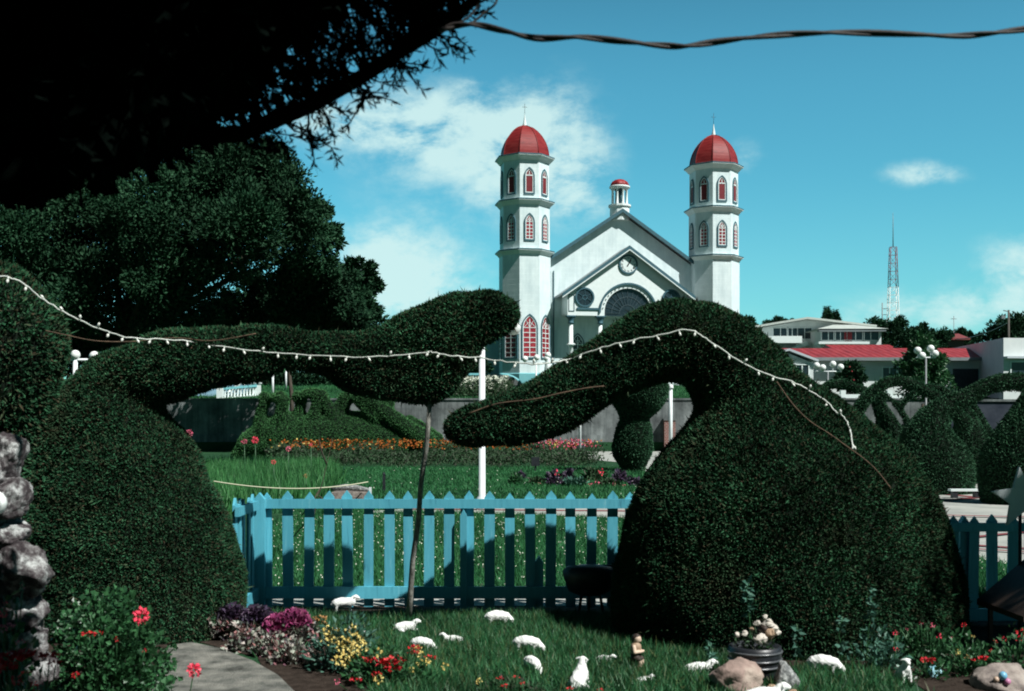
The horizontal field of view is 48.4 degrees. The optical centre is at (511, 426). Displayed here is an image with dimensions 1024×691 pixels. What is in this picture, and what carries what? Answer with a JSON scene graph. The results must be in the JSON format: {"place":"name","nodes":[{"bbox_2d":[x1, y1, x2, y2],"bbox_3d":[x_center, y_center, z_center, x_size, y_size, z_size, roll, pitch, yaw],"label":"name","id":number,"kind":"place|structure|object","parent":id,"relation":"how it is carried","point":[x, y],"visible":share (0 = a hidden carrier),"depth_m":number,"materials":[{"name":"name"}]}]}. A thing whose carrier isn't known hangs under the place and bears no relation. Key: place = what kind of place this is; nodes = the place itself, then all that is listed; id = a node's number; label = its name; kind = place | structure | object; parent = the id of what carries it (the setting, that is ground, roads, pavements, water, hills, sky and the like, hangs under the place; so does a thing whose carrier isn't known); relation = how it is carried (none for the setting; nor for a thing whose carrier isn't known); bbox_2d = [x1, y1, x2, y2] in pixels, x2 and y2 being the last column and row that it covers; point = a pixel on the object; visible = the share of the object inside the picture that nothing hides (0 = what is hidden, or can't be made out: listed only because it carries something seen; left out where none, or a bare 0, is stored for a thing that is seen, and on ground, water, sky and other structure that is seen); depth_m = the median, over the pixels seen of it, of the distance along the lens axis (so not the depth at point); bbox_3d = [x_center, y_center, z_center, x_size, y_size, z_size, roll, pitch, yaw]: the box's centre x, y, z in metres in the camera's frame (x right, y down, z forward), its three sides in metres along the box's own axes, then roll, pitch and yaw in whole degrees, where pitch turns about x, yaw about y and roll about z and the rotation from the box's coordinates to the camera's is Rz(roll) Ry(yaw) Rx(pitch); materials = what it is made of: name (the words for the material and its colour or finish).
{"place":"outdoors","nodes":[
{"label":"outdoors","id":0,"kind":"place"},
{"bbox_2d":[150,642,293,690],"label":"garden path","id":1,"kind":"structure","parent":0,"point":[222,670],"depth_m":7.80,"materials":[{"name":"stone"}]},
{"bbox_2d":[1,0,1023,378],"label":"sky","id":2,"kind":"structure","parent":0,"point":[846,146],"materials":[{"name":"blue"}]},
{"bbox_2d":[63,379,1005,690],"bbox_3d":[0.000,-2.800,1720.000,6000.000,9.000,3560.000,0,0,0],"label":"ground","id":3,"kind":"structure","parent":0,"point":[215,449],"depth_m":43.80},
{"bbox_2d":[0,579,39,690],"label":"pink flower plant","id":4,"kind":"object","parent":3,"relation":"on","point":[12,639],"visible":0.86,"depth_m":6.25,"materials":[{"name":"green plant"}]},
{"bbox_2d":[0,431,59,690],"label":"stone pillar","id":5,"kind":"structure","parent":3,"relation":"on","point":[25,561],"depth_m":6.83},
{"bbox_2d":[0,647,64,690],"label":"red flower plant","id":6,"kind":"object","parent":3,"relation":"on","point":[16,656],"visible":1,"depth_m":5.85,"materials":[{"name":"green plant"}]},
{"bbox_2d":[70,350,97,373],"bbox_3d":[-11.397,-0.157,30.000,1.027,3.714,0.247,0,0,0],"label":"street lamp","id":7,"kind":"object","parent":3,"relation":"on","point":[75,356],"visible":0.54,"depth_m":29.95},
{"bbox_2d":[0,125,372,378],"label":"broadleaf tree","id":8,"kind":"object","parent":3,"relation":"on","point":[235,205],"visible":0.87,"depth_m":37.36,"materials":[{"name":"green plant"}]},
{"bbox_2d":[216,382,261,397],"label":"balustrade","id":9,"kind":"object","parent":3,"relation":"on","point":[221,392],"visible":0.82,"depth_m":81.52,"materials":[{"name":"white paint"}]},
{"bbox_2d":[0,0,497,223],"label":"dark tree","id":10,"kind":"object","parent":3,"relation":"on","point":[99,95],"visible":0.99,"depth_m":3.98,"materials":[{"name":"plant"}]},
{"bbox_2d":[438,0,1023,49],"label":"twisted cable","id":11,"kind":"object","parent":10,"relation":"attached to","point":[708,42],"visible":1,"depth_m":4.34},
{"bbox_2d":[29,286,521,644],"bbox_3d":[-1.982,0.314,9.349,4.143,2.925,1.207,0,0,0],"label":"topiary","id":12,"kind":"object","parent":3,"relation":"on","point":[127,494],"visible":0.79,"depth_m":9.09,"materials":[{"name":"green plant"}]},
{"bbox_2d":[45,330,255,341],"bbox_3d":[-2.825,-0.703,8.962,1.568,0.093,0.215,0,0,-20],"label":"dry cane","id":13,"kind":"object","parent":12,"relation":"attached to","point":[148,340],"visible":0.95,"depth_m":9.04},
{"bbox_2d":[0,275,429,361],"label":"string light","id":14,"kind":"object","parent":12,"relation":"hanging from","point":[167,342],"visible":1,"depth_m":9.06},
{"bbox_2d":[203,454,348,514],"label":"meadow grass","id":15,"kind":"structure","parent":3,"relation":"on","point":[228,470],"depth_m":29.29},
{"bbox_2d":[229,278,330,411],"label":"broadleaf tree","id":16,"kind":"object","parent":3,"relation":"on","point":[290,388],"visible":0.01,"depth_m":72.88,"materials":[{"name":"green plant"}]},
{"bbox_2d":[252,370,332,384],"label":"hedge","id":17,"kind":"object","parent":3,"relation":"on","point":[303,378],"visible":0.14,"depth_m":103.35,"materials":[{"name":"green plant"}]},
{"bbox_2d":[230,387,443,460],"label":"topiary","id":18,"kind":"object","parent":3,"relation":"on","point":[325,417],"visible":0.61,"depth_m":56.06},
{"bbox_2d":[330,484,371,498],"bbox_3d":[-3.343,1.450,23.800,0.870,0.500,0.550,0,0,0],"label":"stone trough","id":19,"kind":"object","parent":3,"relation":"on","point":[357,492],"visible":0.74,"depth_m":23.64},
{"bbox_2d":[323,254,390,331],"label":"broadleaf tree","id":20,"kind":"object","parent":3,"relation":"on","point":[371,286],"visible":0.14,"depth_m":95.68,"materials":[{"name":"green plant"}]},
{"bbox_2d":[60,383,688,397],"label":"bank grass","id":21,"kind":"structure","parent":3,"relation":"on","point":[332,386],"depth_m":88.46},
{"bbox_2d":[334,644,435,690],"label":"scarlet flower plant","id":22,"kind":"object","parent":3,"relation":"on","point":[382,661],"visible":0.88,"depth_m":7.42,"materials":[{"name":"red plant"}]},
{"bbox_2d":[264,438,608,466],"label":"marigold bed","id":23,"kind":"object","parent":3,"relation":"on","point":[543,452],"visible":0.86,"depth_m":49.53,"materials":[{"name":"orange plant"}]},
{"bbox_2d":[272,465,646,513],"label":"park lawn","id":24,"kind":"structure","parent":3,"relation":"on","point":[468,481],"depth_m":33.60,"materials":[{"name":"green plant"}]},
{"bbox_2d":[610,383,670,471],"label":"topiary","id":25,"kind":"object","parent":24,"relation":"on","point":[632,445],"visible":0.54,"depth_m":42.41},
{"bbox_2d":[852,373,973,432],"bbox_3d":[11.190,-0.051,32.997,4.435,3.082,1.249,0,0,0],"label":"topiary","id":26,"kind":"object","parent":24,"relation":"on","point":[962,421],"visible":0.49,"depth_m":32.88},
{"bbox_2d":[450,374,514,397],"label":"white flower bed","id":27,"kind":"object","parent":3,"relation":"on","point":[499,385],"visible":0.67,"depth_m":81.37,"materials":[{"name":"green plant"}]},
{"bbox_2d":[484,610,513,623],"bbox_3d":[-0.106,1.637,9.689,0.266,0.146,0.097,0,0,-5],"label":"sheep","id":28,"kind":"object","parent":3,"relation":"on","point":[500,614],"visible":0.69,"depth_m":9.65},
{"bbox_2d":[512,635,544,650],"bbox_3d":[0.126,1.639,8.531,0.260,0.143,0.095,0,0,12],"label":"sheep","id":29,"kind":"object","parent":3,"relation":"on","point":[523,639],"visible":0.76,"depth_m":8.50},
{"bbox_2d":[48,606,1023,690],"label":"bed soil","id":30,"kind":"structure","parent":3,"relation":"on","point":[297,677],"depth_m":8.10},
{"bbox_2d":[0,254,78,544],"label":"topiary","id":31,"kind":"object","parent":30,"relation":"on","point":[35,358],"visible":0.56,"depth_m":8.76,"materials":[{"name":"green plant"}]},
{"bbox_2d":[48,583,182,690],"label":"geranium bush","id":32,"kind":"object","parent":30,"relation":"on","point":[103,661],"visible":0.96,"depth_m":7.24,"materials":[{"name":"green plant"}]},
{"bbox_2d":[149,662,201,690],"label":"geranium","id":33,"kind":"object","parent":30,"relation":"on","point":[164,686],"visible":1,"depth_m":6.70,"materials":[{"name":"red plant"}]},
{"bbox_2d":[207,601,243,639],"bbox_3d":[-2.279,1.546,9.148,0.419,0.313,0.428,0,0,0],"label":"ornamental kale","id":34,"kind":"object","parent":30,"relation":"on","point":[229,613],"visible":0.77,"depth_m":9.05,"materials":[{"name":"purple plant"}]},
{"bbox_2d":[220,624,260,653],"bbox_3d":[-2.031,1.615,8.647,0.328,0.228,0.340,0,0,38],"label":"ornamental kale","id":35,"kind":"object","parent":30,"relation":"on","point":[237,642],"visible":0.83,"depth_m":8.60,"materials":[{"name":"white plant"}]},
{"bbox_2d":[232,494,258,607],"bbox_3d":[-2.335,1.140,9.975,0.065,1.067,0.850,0,0,-1],"label":"picket fence","id":36,"kind":"object","parent":30,"relation":"on","point":[243,517],"visible":0.63,"depth_m":10.10,"materials":[{"name":"blue paint"}]},
{"bbox_2d":[231,604,274,638],"bbox_3d":[-2.030,1.553,9.049,0.408,0.294,0.420,0,0,0],"label":"ornamental kale","id":37,"kind":"object","parent":30,"relation":"on","point":[255,614],"visible":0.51,"depth_m":8.96,"materials":[{"name":"purple plant"}]},
{"bbox_2d":[248,629,287,656],"bbox_3d":[-1.790,1.613,8.445,0.343,0.230,0.297,0,0,0],"label":"ornamental kale","id":38,"kind":"object","parent":30,"relation":"on","point":[265,646],"visible":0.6,"depth_m":8.40,"materials":[{"name":"white plant"}]},
{"bbox_2d":[254,611,303,644],"bbox_3d":[-1.787,1.560,8.752,0.399,0.285,0.404,0,0,0],"label":"ornamental kale","id":39,"kind":"object","parent":30,"relation":"on","point":[275,621],"visible":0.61,"depth_m":8.67,"materials":[{"name":"pink plant"}]},
{"bbox_2d":[266,635,313,665],"bbox_3d":[-1.594,1.619,8.210,0.348,0.214,0.314,0,0,0],"label":"ornamental kale","id":40,"kind":"object","parent":30,"relation":"on","point":[292,653],"visible":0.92,"depth_m":8.15,"materials":[{"name":"white plant"}]},
{"bbox_2d":[275,607,319,644],"bbox_3d":[-1.678,1.548,8.801,0.381,0.305,0.384,0,0,0],"label":"ornamental kale","id":41,"kind":"object","parent":30,"relation":"on","point":[302,620],"visible":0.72,"depth_m":8.73,"materials":[{"name":"pink plant"}]},
{"bbox_2d":[301,610,380,673],"bbox_3d":[-1.188,1.508,7.929,0.557,0.438,0.545,0,0,0],"label":"yellow flower bush","id":42,"kind":"object","parent":30,"relation":"on","point":[338,651],"visible":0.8,"depth_m":7.89,"materials":[{"name":"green plant"}]},
{"bbox_2d":[331,594,359,611],"bbox_3d":[-1.519,1.623,10.374,0.265,0.176,0.091,0,0,-8],"label":"sheep","id":43,"kind":"object","parent":30,"relation":"on","point":[349,602],"visible":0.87,"depth_m":10.34},
{"bbox_2d":[342,637,448,684],"bbox_3d":[-0.799,1.574,7.513,0.444,0.313,0.695,0,0,-42],"label":"flower plant","id":44,"kind":"object","parent":30,"relation":"on","point":[374,649],"visible":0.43,"depth_m":7.57,"materials":[{"name":"red plant"}]},
{"bbox_2d":[254,490,631,610],"bbox_3d":[-0.492,1.145,10.511,3.752,1.110,0.171,0,0,0],"label":"picket fence","id":45,"kind":"object","parent":30,"relation":"on","point":[534,592],"visible":0.85,"depth_m":10.50,"materials":[{"name":"blue paint"}]},
{"bbox_2d":[562,564,612,613],"bbox_3d":[0.767,1.466,10.250,0.627,0.472,0.265,0,0,0],"label":"tub on legs","id":46,"kind":"object","parent":30,"relation":"on","point":[587,580],"visible":0.81,"depth_m":10.15,"materials":[{"name":"metal"}]},
{"bbox_2d":[847,623,912,671],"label":"rose bush","id":47,"kind":"object","parent":30,"relation":"on","point":[892,658],"visible":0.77,"depth_m":7.94,"materials":[{"name":"green plant"}]},
{"bbox_2d":[883,614,971,667],"bbox_3d":[2.967,1.531,8.079,0.641,0.388,0.407,0,0,0],"label":"rose bush","id":48,"kind":"object","parent":30,"relation":"on","point":[933,640],"visible":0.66,"depth_m":8.06,"materials":[{"name":"green plant"}]},
{"bbox_2d":[911,649,954,679],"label":"flower plant","id":49,"kind":"object","parent":30,"relation":"on","point":[924,659],"visible":0.99,"depth_m":7.65,"materials":[{"name":"green plant"}]},
{"bbox_2d":[939,629,1007,676],"bbox_3d":[3.170,1.565,7.804,0.464,0.342,0.352,0,0,-34],"label":"flower plant","id":50,"kind":"object","parent":30,"relation":"on","point":[971,661],"visible":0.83,"depth_m":7.78,"materials":[{"name":"green plant"}]},
{"bbox_2d":[949,514,1023,622],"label":"picket fence","id":51,"kind":"object","parent":30,"relation":"on","point":[967,533],"visible":0.51,"depth_m":9.75,"materials":[{"name":"blue paint"}]},
{"bbox_2d":[969,663,1023,690],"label":"boulder","id":52,"kind":"object","parent":30,"relation":"on","point":[981,678],"visible":0.91,"depth_m":7.39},
{"bbox_2d":[977,560,1023,648],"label":"shelter","id":53,"kind":"object","parent":30,"relation":"on","point":[1004,595],"visible":0.9,"depth_m":8.51,"materials":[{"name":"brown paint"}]},
{"bbox_2d":[986,621,1023,668],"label":"flower plant","id":54,"kind":"object","parent":30,"relation":"on","point":[1016,653],"visible":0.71,"depth_m":7.89,"materials":[{"name":"green plant"}]},
{"bbox_2d":[991,467,1023,643],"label":"star sign","id":55,"kind":"object","parent":30,"relation":"on","point":[1013,496],"visible":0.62,"depth_m":8.68,"materials":[{"name":"metal"}]},
{"bbox_2d":[543,468,566,485],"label":"lawn plant","id":56,"kind":"object","parent":3,"relation":"on","point":[552,478],"visible":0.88,"depth_m":32.51,"materials":[{"name":"purple plant"}]},
{"bbox_2d":[567,656,588,689],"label":"sheep","id":57,"kind":"object","parent":3,"relation":"on","point":[580,672],"visible":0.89,"depth_m":7.38},
{"bbox_2d":[167,398,998,441],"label":"retaining wall","id":58,"kind":"structure","parent":3,"relation":"on","point":[216,419],"depth_m":77.75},
{"bbox_2d":[579,465,607,479],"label":"lawn plant","id":59,"kind":"object","parent":3,"relation":"on","point":[590,473],"visible":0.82,"depth_m":35.65,"materials":[{"name":"green plant"}]},
{"bbox_2d":[466,113,743,384],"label":"church","id":60,"kind":"structure","parent":3,"relation":"on","point":[592,283],"depth_m":98.34,"materials":[{"name":"paint"}]},
{"bbox_2d":[251,604,984,690],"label":"lawn grass","id":61,"kind":"structure","parent":3,"relation":"on","point":[567,639],"depth_m":8.10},
{"bbox_2d":[477,673,603,690],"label":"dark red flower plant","id":62,"kind":"object","parent":61,"relation":"on","point":[508,679],"visible":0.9,"depth_m":7.19,"materials":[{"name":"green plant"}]},
{"bbox_2d":[273,597,978,605],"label":"garden kerb","id":63,"kind":"structure","parent":3,"relation":"on","point":[418,602],"depth_m":10.90,"materials":[{"name":"concrete"}]},
{"bbox_2d":[630,633,643,667],"bbox_3d":[0.878,1.579,7.962,0.100,0.261,0.100,0,0,-20],"label":"figurine","id":64,"kind":"object","parent":3,"relation":"on","point":[636,649],"visible":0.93,"depth_m":7.94,"materials":[{"name":"ceramic"}]},
{"bbox_2d":[272,508,1006,596],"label":"clover lawn","id":65,"kind":"structure","parent":3,"relation":"on","point":[358,516],"depth_m":15.48,"materials":[{"name":"green plant"}]},
{"bbox_2d":[272,508,1005,588],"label":"clover flowers","id":66,"kind":"object","parent":65,"relation":"on","point":[454,542],"visible":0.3,"depth_m":15.74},
{"bbox_2d":[442,294,974,660],"bbox_3d":[1.569,0.335,9.308,4.295,2.880,2.334,0,0,0],"label":"topiary","id":67,"kind":"object","parent":3,"relation":"on","point":[813,530],"visible":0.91,"depth_m":8.67,"materials":[{"name":"green plant"}]},
{"bbox_2d":[468,385,603,414],"bbox_3d":[0.189,-0.211,9.108,1.095,0.232,0.041,0,0,5],"label":"dry cane","id":68,"kind":"object","parent":67,"relation":"on","point":[534,398],"visible":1,"depth_m":9.09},
{"bbox_2d":[430,329,855,449],"bbox_3d":[1.001,-0.297,9.013,3.300,0.948,0.343,0,0,8],"label":"string light","id":69,"kind":"object","parent":67,"relation":"attached to","point":[793,383],"visible":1,"depth_m":9.00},
{"bbox_2d":[777,382,890,488],"bbox_3d":[2.441,0.058,8.711,0.874,0.824,0.112,0,0,29],"label":"dry cane","id":70,"kind":"object","parent":67,"relation":"on","point":[832,435],"visible":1,"depth_m":8.68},
{"bbox_2d":[708,657,763,690],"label":"boulder","id":71,"kind":"object","parent":3,"relation":"on","point":[738,671],"visible":0.92,"depth_m":7.16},
{"bbox_2d":[739,574,755,635],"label":"leafy sprig","id":72,"kind":"object","parent":3,"relation":"on","point":[744,598],"visible":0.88,"depth_m":7.94,"materials":[{"name":"green plant"}]},
{"bbox_2d":[727,641,782,684],"bbox_3d":[1.611,1.575,7.550,0.366,0.250,0.366,0,0,0],"label":"banded pot","id":73,"kind":"object","parent":3,"relation":"on","point":[767,661],"visible":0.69,"depth_m":7.41,"materials":[{"name":"metal"}]},
{"bbox_2d":[732,625,774,649],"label":"pot plant","id":74,"kind":"object","parent":73,"relation":"on","point":[750,641],"visible":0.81,"depth_m":7.52,"materials":[{"name":"green plant"}]},
{"bbox_2d":[746,682,790,690],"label":"sheep","id":75,"kind":"object","parent":3,"relation":"on","point":[782,686],"visible":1,"depth_m":6.95},
{"bbox_2d":[774,660,799,687],"bbox_3d":[1.765,1.635,7.302,0.165,0.259,0.170,0,0,12],"label":"boulder","id":76,"kind":"object","parent":3,"relation":"on","point":[785,672],"visible":0.69,"depth_m":7.25,"materials":[{"name":"grey stone"}]},
{"bbox_2d":[790,624,806,666],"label":"leafy sprig","id":77,"kind":"object","parent":3,"relation":"on","point":[796,649],"visible":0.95,"depth_m":7.75,"materials":[{"name":"green plant"}]},
{"bbox_2d":[784,348,818,378],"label":"porch wing","id":78,"kind":"structure","parent":3,"relation":"on","point":[804,362],"depth_m":80.00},
{"bbox_2d":[755,317,886,347],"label":"two storey house","id":79,"kind":"structure","parent":3,"relation":"on","point":[808,332],"depth_m":147.70,"materials":[{"name":"paint"}]},
{"bbox_2d":[806,654,845,670],"bbox_3d":[2.152,1.637,7.800,0.266,0.146,0.097,0,0,20],"label":"sheep","id":80,"kind":"object","parent":3,"relation":"on","point":[829,660],"visible":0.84,"depth_m":7.77},
{"bbox_2d":[813,361,843,379],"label":"street lamp","id":81,"kind":"object","parent":3,"relation":"on","point":[822,367],"visible":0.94,"depth_m":64.90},
{"bbox_2d":[834,615,849,662],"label":"leafy sprig","id":82,"kind":"object","parent":3,"relation":"on","point":[842,645],"visible":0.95,"depth_m":7.85,"materials":[{"name":"green plant"}]},
{"bbox_2d":[831,359,869,393],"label":"flowering bush","id":83,"kind":"object","parent":3,"relation":"on","point":[851,371],"visible":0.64,"depth_m":81.52,"materials":[{"name":"green plant"}]},
{"bbox_2d":[821,378,879,427],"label":"topiary","id":84,"kind":"object","parent":3,"relation":"on","point":[845,383],"visible":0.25,"depth_m":41.89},
{"bbox_2d":[862,587,878,668],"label":"leafy sprig","id":85,"kind":"object","parent":3,"relation":"on","point":[872,604],"visible":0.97,"depth_m":7.84,"materials":[{"name":"green plant"}]},
{"bbox_2d":[782,348,981,393],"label":"building","id":86,"kind":"structure","parent":3,"relation":"on","point":[963,366],"depth_m":85.00,"materials":[{"name":"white metal"}]},
{"bbox_2d":[823,345,892,347],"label":"roof","id":87,"kind":"structure","parent":86,"relation":"attached to","point":[857,346],"depth_m":131.68,"materials":[{"name":"red metal"}]},
{"bbox_2d":[953,369,977,390],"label":"window","id":88,"kind":"structure","parent":86,"relation":"in","point":[963,378],"depth_m":84.95,"materials":[{"name":"black glass"}]},
{"bbox_2d":[863,314,909,347],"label":"broadleaf tree","id":89,"kind":"object","parent":3,"relation":"on","point":[890,335],"visible":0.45,"depth_m":176.79,"materials":[{"name":"green plant"}]},
{"bbox_2d":[882,237,899,319],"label":"radio mast","id":90,"kind":"object","parent":3,"relation":"on","point":[895,274],"visible":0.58,"depth_m":209.96,"materials":[{"name":"metal"}]},
{"bbox_2d":[877,390,916,440],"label":"topiary","id":91,"kind":"object","parent":3,"relation":"on","point":[889,422],"visible":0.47,"depth_m":36.92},
{"bbox_2d":[893,658,911,682],"bbox_3d":[2.613,1.625,7.604,0.112,0.171,0.167,0,0,-10],"label":"sheep","id":92,"kind":"object","parent":3,"relation":"on","point":[903,667],"visible":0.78,"depth_m":7.55},
{"bbox_2d":[889,330,957,406],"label":"dark bush","id":93,"kind":"object","parent":3,"relation":"on","point":[911,365],"visible":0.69,"depth_m":65.33,"materials":[{"name":"green plant"}]},
{"bbox_2d":[893,321,954,347],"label":"broadleaf tree","id":94,"kind":"object","parent":3,"relation":"on","point":[943,336],"visible":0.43,"depth_m":119.35,"materials":[{"name":"green plant"}]},
{"bbox_2d":[914,345,938,404],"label":"street lamp","id":95,"kind":"object","parent":3,"relation":"on","point":[930,349],"visible":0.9,"depth_m":57.91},
{"bbox_2d":[952,326,983,345],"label":"broadleaf tree","id":96,"kind":"object","parent":3,"relation":"on","point":[964,331],"visible":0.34,"depth_m":167.34,"materials":[{"name":"green plant"}]},
{"bbox_2d":[970,403,992,436],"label":"topiary","id":97,"kind":"object","parent":3,"relation":"on","point":[980,415],"visible":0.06,"depth_m":37.83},
{"bbox_2d":[956,338,1023,398],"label":"flat building","id":98,"kind":"structure","parent":3,"relation":"on","point":[1003,355],"depth_m":76.69,"materials":[{"name":"white paint"}]},
{"bbox_2d":[980,311,1023,341],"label":"broadleaf tree","id":99,"kind":"object","parent":3,"relation":"on","point":[1017,325],"visible":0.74,"depth_m":127.16,"materials":[{"name":"green plant"}]},
{"bbox_2d":[582,451,659,470],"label":"park path","id":100,"kind":"structure","parent":0,"point":[607,455],"depth_m":63.66,"materials":[{"name":"concrete"}]},
{"bbox_2d":[669,384,673,440],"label":"white pole","id":101,"kind":"object","parent":100,"relation":"on","point":[671,387],"visible":0.74,"depth_m":57.42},
{"bbox_2d":[662,419,675,447],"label":"brick pier","id":102,"kind":"structure","parent":0,"point":[665,430],"depth_m":77.10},
{"bbox_2d":[374,484,1023,561],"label":"plaza walk","id":103,"kind":"structure","parent":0,"point":[974,506],"depth_m":22.55,"materials":[{"name":"concrete"}]},
{"bbox_2d":[476,323,520,509],"bbox_3d":[-0.588,-0.351,23.000,1.536,4.102,0.285,0,0,0],"label":"street lamp","id":104,"kind":"object","parent":103,"relation":"on","point":[482,450],"visible":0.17,"depth_m":22.94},
{"bbox_2d":[413,495,1023,551],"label":"plaza stripes","id":105,"kind":"object","parent":103,"relation":"on","point":[969,497],"visible":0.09,"depth_m":22.75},
{"bbox_2d":[925,382,988,483],"bbox_3d":[13.542,0.262,34.075,1.996,3.156,1.651,0,0,35],"label":"topiary","id":106,"kind":"object","parent":103,"relation":"on","point":[975,438],"visible":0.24,"depth_m":33.60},
{"bbox_2d":[899,371,1023,494],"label":"topiary","id":107,"kind":"object","parent":103,"relation":"on","point":[931,439],"visible":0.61,"depth_m":28.51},
{"bbox_2d":[975,389,1023,504],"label":"topiary","id":108,"kind":"object","parent":103,"relation":"on","point":[1000,458],"visible":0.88,"depth_m":24.65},
{"bbox_2d":[951,399,1015,428],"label":"side wall","id":109,"kind":"structure","parent":0,"point":[994,411],"depth_m":59.75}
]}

